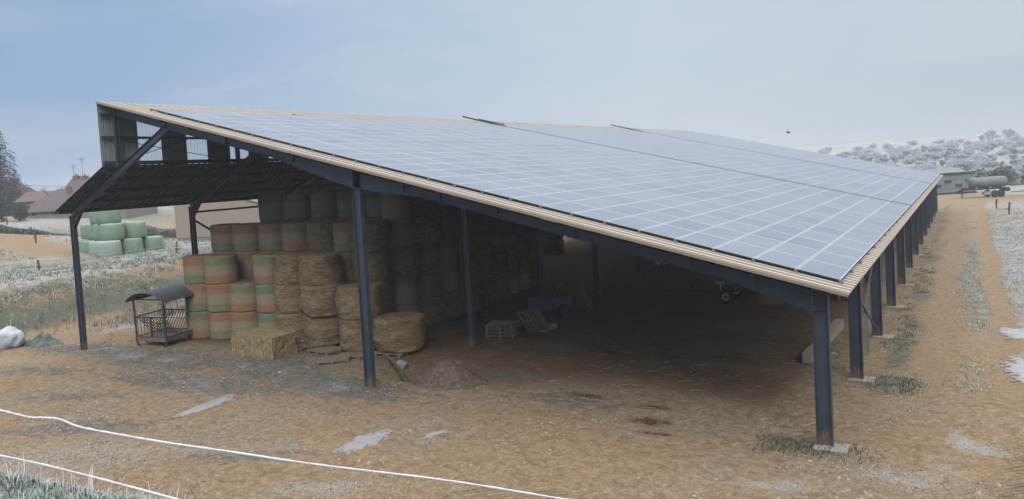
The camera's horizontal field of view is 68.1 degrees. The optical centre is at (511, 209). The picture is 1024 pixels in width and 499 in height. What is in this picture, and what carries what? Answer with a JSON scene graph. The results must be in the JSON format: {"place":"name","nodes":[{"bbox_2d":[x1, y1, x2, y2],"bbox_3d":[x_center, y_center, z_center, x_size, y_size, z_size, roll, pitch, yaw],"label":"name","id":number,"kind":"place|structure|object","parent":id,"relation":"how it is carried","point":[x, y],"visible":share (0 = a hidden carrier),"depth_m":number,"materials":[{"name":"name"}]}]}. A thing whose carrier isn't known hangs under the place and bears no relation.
{"place":"outdoors","nodes":[
{"label":"outdoors","id":0,"kind":"place"},
{"bbox_2d":[0,467,178,498],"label":"grass","id":1,"kind":"structure","parent":0,"point":[34,481],"depth_m":7.00,"materials":[{"name":"plant"}]},
{"bbox_2d":[0,234,210,275],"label":"field grass","id":2,"kind":"structure","parent":0,"point":[16,260],"depth_m":56.12,"materials":[{"name":"plant"}]},
{"bbox_2d":[0,242,212,324],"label":"bank grass","id":3,"kind":"structure","parent":0,"point":[57,272],"depth_m":46.69,"materials":[{"name":"plant"}]},
{"bbox_2d":[280,221,311,250],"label":"hay bale","id":4,"kind":"object","parent":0,"point":[294,235],"visible":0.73,"depth_m":34.48,"materials":[{"name":"plant"}]},
{"bbox_2d":[0,132,1023,498],"bbox_3d":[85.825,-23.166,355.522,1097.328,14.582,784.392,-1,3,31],"label":"ground","id":5,"kind":"structure","parent":0,"point":[654,306],"depth_m":23.39,"materials":[{"name":"brown soil"}]},
{"bbox_2d":[0,326,25,349],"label":"white bag","id":6,"kind":"object","parent":5,"relation":"on","point":[12,337],"visible":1,"depth_m":35.02,"materials":[{"name":"white plastic"}]},
{"bbox_2d":[0,131,31,215],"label":"conifer","id":7,"kind":"object","parent":5,"relation":"on","point":[3,198],"visible":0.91,"depth_m":120.21,"materials":[{"name":"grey plant"}]},
{"bbox_2d":[4,202,30,220],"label":"evergreen shrub","id":8,"kind":"object","parent":5,"relation":"on","point":[19,210],"visible":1,"depth_m":104.46,"materials":[{"name":"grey plant"}]},
{"bbox_2d":[0,224,70,236],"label":"hedge","id":9,"kind":"object","parent":5,"relation":"on","point":[5,229],"visible":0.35,"depth_m":89.42,"materials":[{"name":"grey plant"}]},
{"bbox_2d":[24,333,63,347],"bbox_3d":[-22.191,6.104,35.722,1.797,0.565,1.200,-1,3,31],"label":"tarp","id":10,"kind":"object","parent":5,"relation":"on","point":[41,340],"visible":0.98,"depth_m":35.41,"materials":[{"name":"green plastic"}]},
{"bbox_2d":[25,185,88,217],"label":"house","id":11,"kind":"structure","parent":5,"relation":"on","point":[47,206],"depth_m":110.69,"materials":[{"name":"paint"}]},
{"bbox_2d":[0,454,178,498],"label":"fence rope","id":12,"kind":"object","parent":5,"relation":"on","point":[109,481],"visible":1,"depth_m":6.00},
{"bbox_2d":[89,241,97,255],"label":"wrapped bale","id":13,"kind":"object","parent":5,"relation":"on","point":[92,248],"visible":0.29,"depth_m":55.47},
{"bbox_2d":[93,224,100,240],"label":"wrapped bale","id":14,"kind":"object","parent":13,"relation":"on","point":[96,235],"visible":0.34,"depth_m":56.09},
{"bbox_2d":[96,210,120,224],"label":"wrapped bale","id":15,"kind":"object","parent":14,"relation":"on","point":[107,217],"visible":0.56,"depth_m":55.74},
{"bbox_2d":[3,248,212,336],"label":"dry weeds","id":16,"kind":"object","parent":5,"relation":"on","point":[131,317],"visible":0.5,"depth_m":41.99,"materials":[{"name":"beige plant"}]},
{"bbox_2d":[96,240,121,257],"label":"wrapped bale","id":17,"kind":"object","parent":5,"relation":"on","point":[107,248],"visible":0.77,"depth_m":54.37},
{"bbox_2d":[99,223,124,240],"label":"wrapped bale","id":18,"kind":"object","parent":17,"relation":"on","point":[111,231],"visible":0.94,"depth_m":54.96},
{"bbox_2d":[64,158,157,218],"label":"house","id":19,"kind":"structure","parent":5,"relation":"on","point":[76,182],"depth_m":114.31,"materials":[{"name":"paint"}]},
{"bbox_2d":[0,456,240,498],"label":"frosted stems","id":20,"kind":"object","parent":5,"relation":"on","point":[40,479],"visible":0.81,"depth_m":7.09,"materials":[{"name":"white plant"}]},
{"bbox_2d":[120,237,143,254],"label":"wrapped bale","id":21,"kind":"object","parent":5,"relation":"on","point":[130,245],"visible":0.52,"depth_m":55.91},
{"bbox_2d":[123,221,146,237],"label":"wrapped bale","id":22,"kind":"object","parent":21,"relation":"on","point":[135,229],"visible":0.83,"depth_m":56.44},
{"bbox_2d":[125,284,193,346],"bbox_3d":[-15.835,4.802,34.415,2.220,2.520,2.111,-2,3,22],"label":"hay feeder","id":23,"kind":"object","parent":5,"relation":"on","point":[165,333],"visible":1,"depth_m":33.99,"materials":[{"name":"metal"}]},
{"bbox_2d":[186,311,209,338],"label":"hay bale","id":24,"kind":"object","parent":5,"relation":"on","point":[197,323],"visible":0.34,"depth_m":34.80,"materials":[{"name":"plant"}]},
{"bbox_2d":[183,284,206,311],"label":"hay bale","id":25,"kind":"object","parent":24,"relation":"on","point":[196,301],"visible":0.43,"depth_m":34.73,"materials":[{"name":"plant"}]},
{"bbox_2d":[182,253,215,283],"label":"hay bale","id":26,"kind":"object","parent":25,"relation":"on","point":[193,267],"visible":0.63,"depth_m":34.69,"materials":[{"name":"plant"}]},
{"bbox_2d":[171,394,235,417],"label":"frozen puddle","id":27,"kind":"object","parent":5,"relation":"on","point":[214,402],"visible":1,"depth_m":24.09,"materials":[{"name":"white ice"}]},
{"bbox_2d":[174,199,259,241],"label":"farm shed","id":28,"kind":"structure","parent":5,"relation":"on","point":[209,219],"depth_m":75.04,"materials":[{"name":"concrete"}]},
{"bbox_2d":[207,311,230,339],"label":"hay bale","id":29,"kind":"object","parent":5,"relation":"on","point":[219,325],"visible":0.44,"depth_m":34.33,"materials":[{"name":"plant"}]},
{"bbox_2d":[206,280,239,312],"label":"hay bale","id":30,"kind":"object","parent":29,"relation":"on","point":[217,296],"visible":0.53,"depth_m":34.22,"materials":[{"name":"plant"}]},
{"bbox_2d":[203,253,238,284],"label":"hay bale","id":31,"kind":"object","parent":30,"relation":"on","point":[222,268],"visible":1,"depth_m":34.26,"materials":[{"name":"plant"}]},
{"bbox_2d":[230,311,257,333],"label":"hay bale","id":32,"kind":"object","parent":5,"relation":"on","point":[241,321],"visible":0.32,"depth_m":33.95,"materials":[{"name":"plant"}]},
{"bbox_2d":[228,280,256,312],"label":"hay bale","id":33,"kind":"object","parent":32,"relation":"on","point":[242,295],"visible":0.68,"depth_m":33.90,"materials":[{"name":"plant"}]},
{"bbox_2d":[231,328,297,359],"bbox_3d":[-10.145,5.439,30.988,2.704,1.074,1.496,-1,4,33],"label":"square bale","id":34,"kind":"object","parent":5,"relation":"on","point":[265,343],"visible":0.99,"depth_m":30.47,"materials":[{"name":"plant"}]},
{"bbox_2d":[257,313,275,328],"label":"hay bale","id":35,"kind":"object","parent":5,"relation":"on","point":[266,320],"visible":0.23,"depth_m":33.33,"materials":[{"name":"plant"}]},
{"bbox_2d":[255,284,275,312],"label":"hay bale","id":36,"kind":"object","parent":35,"relation":"on","point":[264,298],"visible":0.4,"depth_m":33.24,"materials":[{"name":"plant"}]},
{"bbox_2d":[252,251,283,284],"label":"hay bale","id":37,"kind":"object","parent":36,"relation":"on","point":[262,268],"visible":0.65,"depth_m":33.22,"materials":[{"name":"plant"}]},
{"bbox_2d":[0,409,567,498],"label":"fence rope","id":38,"kind":"object","parent":5,"relation":"on","point":[212,449],"visible":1,"depth_m":6.00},
{"bbox_2d":[300,344,337,349],"bbox_3d":[-8.091,5.677,31.705,1.201,0.143,0.999,-2,3,26],"label":"pallet","id":39,"kind":"object","parent":5,"relation":"on","point":[311,347],"visible":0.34,"depth_m":31.34,"materials":[{"name":"brown wood"}]},
{"bbox_2d":[302,314,339,346],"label":"hay bale","id":40,"kind":"object","parent":39,"relation":"on","point":[320,331],"visible":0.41,"depth_m":31.14,"materials":[{"name":"plant"}]},
{"bbox_2d":[300,279,344,317],"bbox_3d":[-7.890,3.674,31.752,2.001,1.468,2.006,-4,3,-18],"label":"hay bale","id":41,"kind":"object","parent":40,"relation":"on","point":[317,301],"visible":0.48,"depth_m":30.89,"materials":[{"name":"plant"}]},
{"bbox_2d":[297,250,343,285],"bbox_3d":[-8.058,2.444,31.758,1.914,1.454,1.909,-5,3,-29],"label":"hay bale","id":42,"kind":"object","parent":41,"relation":"on","point":[324,268],"visible":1,"depth_m":31.04,"materials":[{"name":"plant"}]},
{"bbox_2d":[325,428,393,454],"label":"frozen puddle","id":43,"kind":"object","parent":5,"relation":"on","point":[360,442],"visible":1,"depth_m":19.95,"materials":[{"name":"white ice"}]},
{"bbox_2d":[383,309,390,313],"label":"hay bale","id":44,"kind":"object","parent":5,"relation":"on","point":[387,311],"visible":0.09,"depth_m":32.45,"materials":[{"name":"plant"}]},
{"bbox_2d":[354,277,393,309],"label":"hay bale","id":45,"kind":"object","parent":44,"relation":"on","point":[388,298],"visible":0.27,"depth_m":32.41,"materials":[{"name":"plant"}]},
{"bbox_2d":[350,249,390,281],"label":"hay bale","id":46,"kind":"object","parent":45,"relation":"on","point":[379,266],"visible":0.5,"depth_m":32.07,"materials":[{"name":"plant"}]},
{"bbox_2d":[349,218,391,251],"bbox_3d":[-6.119,1.080,32.619,1.846,1.468,1.850,-1,3,31],"label":"hay bale","id":47,"kind":"object","parent":46,"relation":"on","point":[378,234],"visible":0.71,"depth_m":31.98,"materials":[{"name":"plant"}]},
{"bbox_2d":[374,351,414,357],"bbox_3d":[-4.583,5.587,29.586,1.200,0.143,0.999,-2,3,27],"label":"pallet","id":48,"kind":"object","parent":5,"relation":"on","point":[389,354],"visible":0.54,"depth_m":29.22,"materials":[{"name":"brown wood"}]},
{"bbox_2d":[373,310,426,353],"bbox_3d":[-4.458,4.811,30.029,2.167,1.468,2.172,-3,3,6],"label":"hay bale","id":49,"kind":"object","parent":48,"relation":"on","point":[401,332],"visible":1,"depth_m":29.24,"materials":[{"name":"plant"}]},
{"bbox_2d":[391,300,418,312],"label":"hay bale","id":50,"kind":"object","parent":5,"relation":"on","point":[409,307],"visible":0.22,"depth_m":33.77,"materials":[{"name":"plant"}]},
{"bbox_2d":[391,274,417,303],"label":"hay bale","id":51,"kind":"object","parent":50,"relation":"on","point":[404,289],"visible":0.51,"depth_m":33.73,"materials":[{"name":"plant"}]},
{"bbox_2d":[390,244,421,275],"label":"hay bale","id":52,"kind":"object","parent":51,"relation":"on","point":[406,261],"visible":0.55,"depth_m":33.48,"materials":[{"name":"plant"}]},
{"bbox_2d":[384,217,414,246],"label":"hay bale","id":53,"kind":"object","parent":52,"relation":"on","point":[403,232],"visible":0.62,"depth_m":33.56,"materials":[{"name":"plant"}]},
{"bbox_2d":[380,192,412,218],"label":"hay bale","id":54,"kind":"object","parent":53,"relation":"on","point":[395,206],"visible":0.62,"depth_m":33.51,"materials":[{"name":"plant"}]},
{"bbox_2d":[418,293,446,324],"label":"hay bale","id":55,"kind":"object","parent":5,"relation":"on","point":[433,309],"visible":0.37,"depth_m":35.05,"materials":[{"name":"plant"}]},
{"bbox_2d":[417,267,441,297],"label":"hay bale","id":56,"kind":"object","parent":55,"relation":"on","point":[429,283],"visible":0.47,"depth_m":34.97,"materials":[{"name":"plant"}]},
{"bbox_2d":[418,242,438,270],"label":"hay bale","id":57,"kind":"object","parent":56,"relation":"on","point":[429,251],"visible":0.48,"depth_m":35.05,"materials":[{"name":"plant"}]},
{"bbox_2d":[413,213,441,243],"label":"hay bale","id":58,"kind":"object","parent":57,"relation":"on","point":[427,228],"visible":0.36,"depth_m":34.73,"materials":[{"name":"plant"}]},
{"bbox_2d":[412,187,437,215],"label":"hay bale","id":59,"kind":"object","parent":58,"relation":"on","point":[422,206],"visible":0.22,"depth_m":34.69,"materials":[{"name":"plant"}]},
{"bbox_2d":[408,360,488,390],"bbox_3d":[-2.157,5.378,25.291,3.048,0.896,2.198,-1,3,31],"label":"dung heap","id":60,"kind":"object","parent":5,"relation":"on","point":[443,375],"visible":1,"depth_m":24.85,"materials":[{"name":"brown soil"}]},
{"bbox_2d":[442,287,464,317],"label":"hay bale","id":61,"kind":"object","parent":5,"relation":"on","point":[454,302],"visible":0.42,"depth_m":36.53,"materials":[{"name":"plant"}]},
{"bbox_2d":[439,263,458,291],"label":"hay bale","id":62,"kind":"object","parent":61,"relation":"on","point":[450,277],"visible":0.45,"depth_m":36.46,"materials":[{"name":"plant"}]},
{"bbox_2d":[437,237,457,265],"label":"hay bale","id":63,"kind":"object","parent":62,"relation":"on","point":[447,252],"visible":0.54,"depth_m":36.39,"materials":[{"name":"plant"}]},
{"bbox_2d":[53,101,942,454],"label":"barn","id":64,"kind":"structure","parent":5,"relation":"on","point":[781,223],"depth_m":30.30,"materials":[{"name":"paint"}]},
{"bbox_2d":[493,274,509,299],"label":"hay bale","id":65,"kind":"object","parent":5,"relation":"on","point":[501,290],"visible":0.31,"depth_m":40.72,"materials":[{"name":"plant"}]},
{"bbox_2d":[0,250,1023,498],"bbox_3d":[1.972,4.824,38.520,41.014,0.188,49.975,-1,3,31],"label":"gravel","id":66,"kind":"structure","parent":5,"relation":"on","point":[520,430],"depth_m":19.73,"materials":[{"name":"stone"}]},
{"bbox_2d":[0,339,1023,498],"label":"yard tufts","id":67,"kind":"object","parent":5,"relation":"on","point":[259,435],"visible":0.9,"depth_m":20.73,"materials":[{"name":"plant"}]},
{"bbox_2d":[518,294,571,321],"bbox_3d":[1.373,4.561,35.251,2.781,0.930,1.560,-5,4,-37],"label":"tipping trailer","id":68,"kind":"object","parent":5,"relation":"on","point":[553,302],"visible":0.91,"depth_m":35.10,"materials":[{"name":"metal"}]},
{"bbox_2d":[514,322,849,437],"bbox_3d":[7.763,5.053,27.272,8.691,0.107,16.021,-1,3,31],"label":"straw","id":69,"kind":"object","parent":5,"relation":"on","point":[690,390],"visible":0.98,"depth_m":22.62,"materials":[{"name":"plant"}]},
{"bbox_2d":[668,281,744,303],"bbox_3d":[9.552,3.908,37.668,3.713,1.050,2.160,-1,3,31],"label":"flatbed trailer","id":70,"kind":"object","parent":5,"relation":"on","point":[728,292],"visible":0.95,"depth_m":36.87,"materials":[{"name":"metal"}]},
{"bbox_2d":[802,319,843,363],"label":"timber beam","id":71,"kind":"structure","parent":5,"relation":"on","point":[836,327],"depth_m":27.67,"materials":[{"name":"beige wood"}]},
{"bbox_2d":[744,248,939,463],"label":"grass","id":72,"kind":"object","parent":5,"relation":"on","point":[774,441],"depth_m":21.92,"materials":[{"name":"plant"}]},
{"bbox_2d":[840,207,1023,474],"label":"verge grass","id":73,"kind":"structure","parent":5,"relation":"on","point":[999,240],"depth_m":39.87,"materials":[{"name":"plant"}]},
{"bbox_2d":[937,171,979,194],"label":"slatted barn","id":74,"kind":"structure","parent":5,"relation":"on","point":[950,183],"depth_m":107.84,"materials":[{"name":"metal"}]},
{"bbox_2d":[954,176,1009,197],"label":"tank trailer","id":75,"kind":"object","parent":5,"relation":"on","point":[1000,183],"visible":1,"depth_m":97.08,"materials":[{"name":"metal"}]},
{"bbox_2d":[1000,352,1023,382],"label":"frozen puddle","id":76,"kind":"object","parent":5,"relation":"on","point":[1018,368],"visible":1,"depth_m":23.28,"materials":[{"name":"white ice"}]},
{"bbox_3d":[-9.460,5.712,32.532,1.201,0.143,0.999,-1,4,37],"label":"pallet","id":77,"kind":"object","parent":5,"relation":"on","visible":0},
{"bbox_2d":[274,312,304,342],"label":"hay bale","id":78,"kind":"object","parent":77,"relation":"on","point":[290,322],"visible":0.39,"depth_m":31.91,"materials":[{"name":"plant"}]},
{"bbox_2d":[273,284,302,313],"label":"hay bale","id":79,"kind":"object","parent":78,"relation":"on","point":[286,298],"visible":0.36,"depth_m":31.89,"materials":[{"name":"plant"}]},
{"bbox_2d":[272,250,311,284],"bbox_3d":[-9.411,2.476,32.654,1.877,1.494,1.871,-1,4,41],"label":"hay bale","id":80,"kind":"object","parent":79,"relation":"on","point":[285,269],"visible":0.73,"depth_m":31.85,"materials":[{"name":"plant"}]},
{"bbox_3d":[-6.192,5.631,30.499,1.201,0.143,0.999,-1,4,34],"label":"pallet","id":81,"kind":"object","parent":5,"relation":"on","visible":0},
{"bbox_2d":[337,316,375,351],"bbox_3d":[-6.097,4.879,30.631,1.948,1.494,1.942,-4,3,-15],"label":"hay bale","id":82,"kind":"object","parent":81,"relation":"on","point":[350,335],"visible":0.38,"depth_m":29.82,"materials":[{"name":"plant"}]},
{"bbox_2d":[335,281,383,320],"bbox_3d":[-6.119,3.645,30.552,2.004,1.487,1.962,-3,3,2],"label":"hay bale","id":83,"kind":"object","parent":82,"relation":"on","point":[347,301],"visible":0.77,"depth_m":29.85,"materials":[{"name":"plant"}]},
{"bbox_2d":[0,0,1023,190],"label":"sky","id":84,"kind":"structure","parent":0,"point":[821,72],"materials":[{"name":"blue"}]},
{"bbox_2d":[531,328,549,331],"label":"stone slab","id":85,"kind":"structure","parent":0,"point":[544,330],"depth_m":32.18,"materials":[{"name":"stone"}]},
{"bbox_2d":[517,309,548,332],"bbox_3d":[0.891,4.724,32.334,0.999,0.143,1.200,-5,36,-24],"label":"pallet","id":86,"kind":"object","parent":85,"relation":"on","point":[540,318],"visible":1,"depth_m":32.28,"materials":[{"name":"grey wood"}]},
{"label":"hay bale","id":87,"kind":"object","parent":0,"visible":0},
{"bbox_2d":[213,251,233,253],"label":"hay bale","id":88,"kind":"object","parent":87,"relation":"on","point":[224,252],"visible":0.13,"depth_m":36.63},
{"bbox_2d":[210,223,240,251],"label":"hay bale","id":89,"kind":"object","parent":88,"relation":"on","point":[221,237],"visible":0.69,"depth_m":36.61,"materials":[{"name":"plant"}]},
{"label":"hay bale","id":90,"kind":"object","parent":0,"visible":0},
{"bbox_2d":[239,278,253,280],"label":"hay bale","id":91,"kind":"object","parent":90,"relation":"on","point":[240,279],"visible":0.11,"depth_m":35.83},
{"bbox_2d":[234,250,259,277],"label":"hay bale","id":92,"kind":"object","parent":91,"relation":"on","point":[245,264],"visible":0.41,"depth_m":35.89,"materials":[{"name":"plastic"}]},
{"bbox_2d":[232,221,262,251],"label":"hay bale","id":93,"kind":"object","parent":92,"relation":"on","point":[245,237],"visible":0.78,"depth_m":35.90,"materials":[{"name":"plant"}]},
{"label":"hay bale","id":94,"kind":"object","parent":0,"visible":0},
{"bbox_2d":[260,250,283,253],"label":"hay bale","id":95,"kind":"object","parent":94,"relation":"on","point":[270,251],"visible":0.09,"depth_m":35.36,"materials":[{"name":"plastic"}]},
{"bbox_2d":[258,222,286,250],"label":"hay bale","id":96,"kind":"object","parent":95,"relation":"on","point":[269,236],"visible":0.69,"depth_m":35.28,"materials":[{"name":"plant"}]},
{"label":"hay bale","id":97,"kind":"object","parent":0,"visible":0},
{"bbox_2d":[306,219,342,250],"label":"hay bale","id":98,"kind":"object","parent":97,"relation":"on","point":[319,235],"visible":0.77,"depth_m":33.58,"materials":[{"name":"plant"}]},
{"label":"hay bale","id":99,"kind":"object","parent":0,"visible":0},
{"bbox_2d":[340,252,352,280],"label":"hay bale","id":100,"kind":"object","parent":99,"relation":"on","point":[345,263],"visible":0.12,"depth_m":32.79,"materials":[{"name":"plant"}]},
{"bbox_2d":[332,220,353,251],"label":"hay bale","id":101,"kind":"object","parent":100,"relation":"on","point":[341,233],"visible":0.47,"depth_m":32.75,"materials":[{"name":"plastic"}]},
{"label":"hay bale","id":102,"kind":"object","parent":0,"visible":0},
{"bbox_2d":[260,218,283,222],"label":"hay bale","id":103,"kind":"object","parent":102,"relation":"on","point":[272,220],"visible":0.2,"depth_m":39.82,"materials":[{"name":"plastic"}]},
{"bbox_2d":[258,194,283,219],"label":"hay bale","id":104,"kind":"object","parent":103,"relation":"on","point":[270,206],"visible":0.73,"depth_m":39.76,"materials":[{"name":"plant"}]},
{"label":"hay bale","id":105,"kind":"object","parent":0,"visible":0},
{"bbox_2d":[283,217,310,221],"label":"hay bale","id":106,"kind":"object","parent":105,"relation":"on","point":[295,220],"visible":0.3,"depth_m":39.02},
{"bbox_2d":[283,192,310,218],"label":"hay bale","id":107,"kind":"object","parent":106,"relation":"on","point":[296,205],"visible":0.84,"depth_m":38.97,"materials":[{"name":"plant"}]},
{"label":"hay bale","id":108,"kind":"object","parent":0,"visible":0},
{"bbox_2d":[309,217,337,220],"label":"hay bale","id":109,"kind":"object","parent":108,"relation":"on","point":[321,219],"visible":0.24,"depth_m":37.94},
{"bbox_2d":[310,191,339,217],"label":"hay bale","id":110,"kind":"object","parent":109,"relation":"on","point":[323,204],"visible":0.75,"depth_m":37.91},
{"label":"hay bale","id":111,"kind":"object","parent":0,"visible":0},
{"bbox_2d":[337,216,366,220],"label":"hay bale","id":112,"kind":"object","parent":111,"relation":"on","point":[347,219],"visible":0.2,"depth_m":36.99},
{"bbox_2d":[336,190,365,217],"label":"hay bale","id":113,"kind":"object","parent":112,"relation":"on","point":[344,204],"visible":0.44,"depth_m":36.97,"materials":[{"name":"plant"}]},
{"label":"hay bale","id":114,"kind":"object","parent":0,"visible":0},
{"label":"hay bale","id":115,"kind":"object","parent":114,"relation":"on","visible":0},
{"bbox_2d":[365,190,381,216],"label":"hay bale","id":116,"kind":"object","parent":115,"relation":"on","point":[373,202],"visible":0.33,"depth_m":36.07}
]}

